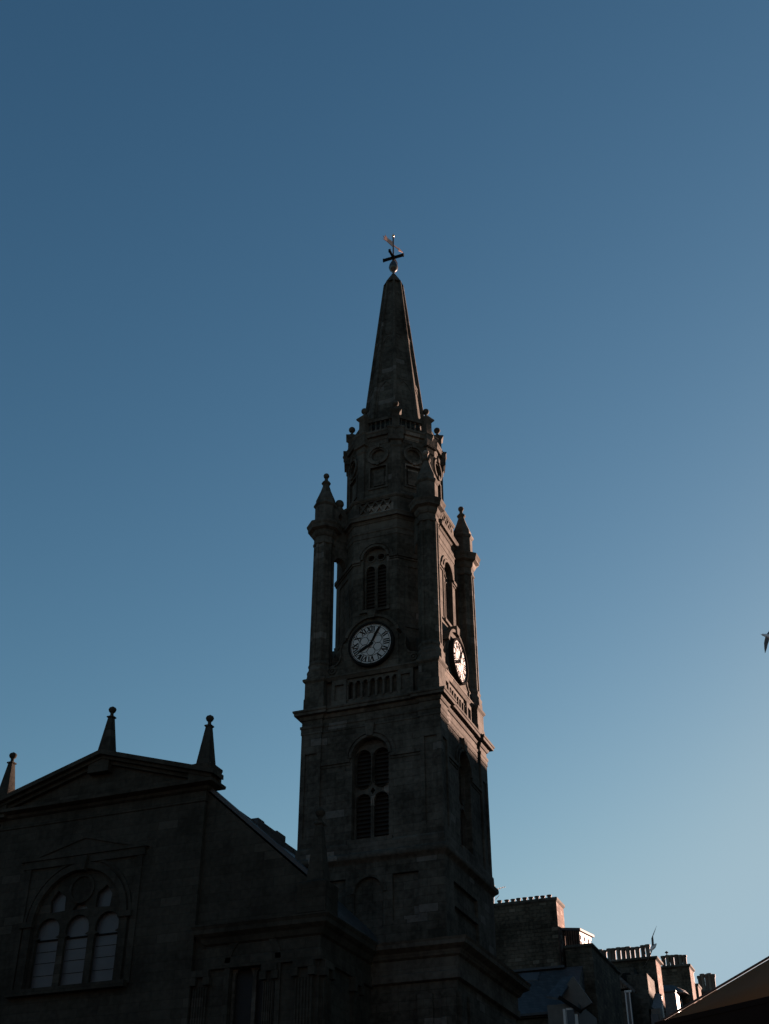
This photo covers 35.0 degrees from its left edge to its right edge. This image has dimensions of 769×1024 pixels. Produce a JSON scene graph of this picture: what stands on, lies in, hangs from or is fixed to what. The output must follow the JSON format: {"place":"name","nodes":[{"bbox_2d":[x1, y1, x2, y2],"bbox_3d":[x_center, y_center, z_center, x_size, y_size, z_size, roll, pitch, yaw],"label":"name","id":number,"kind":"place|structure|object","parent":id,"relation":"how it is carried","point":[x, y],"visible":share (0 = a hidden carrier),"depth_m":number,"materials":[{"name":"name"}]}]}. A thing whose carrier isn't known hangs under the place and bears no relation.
{"place":"outdoors","nodes":[
{"label":"outdoors","id":0,"kind":"place"},
{"bbox_2d":[0,0,768,989],"label":"sky","id":1,"kind":"structure","parent":0,"point":[199,199],"materials":[{"name":"blue"}]},
{"bbox_2d":[644,928,656,965],"bbox_3d":[9.252,15.111,42.464,0.519,1.208,0.682,-2,-34,4],"label":"gull","id":2,"kind":"object","parent":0,"point":[653,946],"visible":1,"depth_m":42.39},
{"bbox_2d":[761,632,768,651],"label":"gull","id":3,"kind":"object","parent":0,"point":[766,640],"visible":1,"depth_m":43.69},
{"bbox_3d":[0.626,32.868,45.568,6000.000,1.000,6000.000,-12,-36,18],"label":"ground","id":4,"kind":"structure","parent":0,"visible":0},
{"bbox_2d":[0,706,379,1023],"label":"church hall","id":5,"kind":"structure","parent":4,"relation":"on","point":[136,889],"depth_m":49.49,"materials":[{"name":"stone"}]},
{"bbox_2d":[4,833,149,998],"bbox_3d":[-12.714,16.578,50.672,6.300,6.500,0.680,-12,-36,18],"label":"great window","id":6,"kind":"structure","parent":5,"relation":"in","point":[79,939],"depth_m":50.55,"materials":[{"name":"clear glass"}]},
{"bbox_2d":[221,938,281,1023],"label":"arched window","id":7,"kind":"structure","parent":5,"relation":"in","point":[247,989],"depth_m":46.39,"materials":[{"name":"stone"}]},
{"bbox_2d":[292,234,530,1023],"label":"clock tower","id":8,"kind":"structure","parent":4,"relation":"on","point":[397,745],"depth_m":57.73,"materials":[{"name":"stone"}]},
{"bbox_2d":[321,722,419,844],"bbox_3d":[-0.554,12.399,55.693,4.920,5.660,0.840,-12,-36,18],"label":"belfry window","id":9,"kind":"structure","parent":8,"relation":"in","point":[371,804],"depth_m":55.81,"materials":[{"name":"stone"}]},
{"bbox_2d":[357,541,392,614],"bbox_3d":[-0.410,3.364,62.179,1.960,4.130,0.600,-12,-36,18],"label":"lancet window","id":10,"kind":"structure","parent":8,"relation":"in","point":[376,562],"depth_m":62.29,"materials":[{"name":"stone"}]},
{"bbox_2d":[441,556,453,626],"bbox_3d":[3.122,4.206,63.449,0.600,4.130,1.960,-12,-36,18],"label":"lancet window","id":11,"kind":"structure","parent":8,"relation":"in","point":[445,576],"depth_m":63.66,"materials":[{"name":"stone"}]},
{"bbox_2d":[449,738,481,862],"bbox_3d":[3.523,13.371,57.160,0.840,5.660,4.920,-12,-36,18],"label":"belfry window","id":12,"kind":"structure","parent":8,"relation":"in","point":[456,762],"depth_m":57.55,"materials":[{"name":"stone"}]},
{"bbox_2d":[494,885,623,1023],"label":"stone tenement","id":13,"kind":"structure","parent":4,"relation":"on","point":[570,975],"depth_m":83.72,"materials":[{"name":"grey stone"}]},
{"bbox_2d":[599,944,666,1023],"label":"gabled tenement","id":14,"kind":"structure","parent":4,"relation":"on","point":[642,994],"depth_m":98.73,"materials":[{"name":"red stone"}]},
{"bbox_2d":[624,990,632,1023],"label":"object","id":15,"kind":"structure","parent":14,"relation":"in","point":[626,991],"depth_m":96.38,"materials":[{"name":"grey paint"}]},
{"bbox_2d":[650,1014,658,1023],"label":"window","id":16,"kind":"structure","parent":14,"relation":"in","point":[654,1017],"depth_m":96.18,"materials":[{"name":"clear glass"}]},
{"bbox_2d":[660,951,696,1017],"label":"dormered tenement","id":17,"kind":"structure","parent":4,"relation":"on","point":[678,983],"depth_m":117.27,"materials":[{"name":"red stone"}]},
{"bbox_2d":[693,972,715,1000],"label":"distant tenement","id":18,"kind":"structure","parent":4,"relation":"on","point":[708,980],"depth_m":141.00,"materials":[{"name":"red stone"}]},
{"bbox_2d":[654,956,768,1023],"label":"market parasol","id":19,"kind":"object","parent":4,"relation":"on","point":[743,999],"visible":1,"depth_m":8.12,"materials":[{"name":"brown fabric"}]}
]}

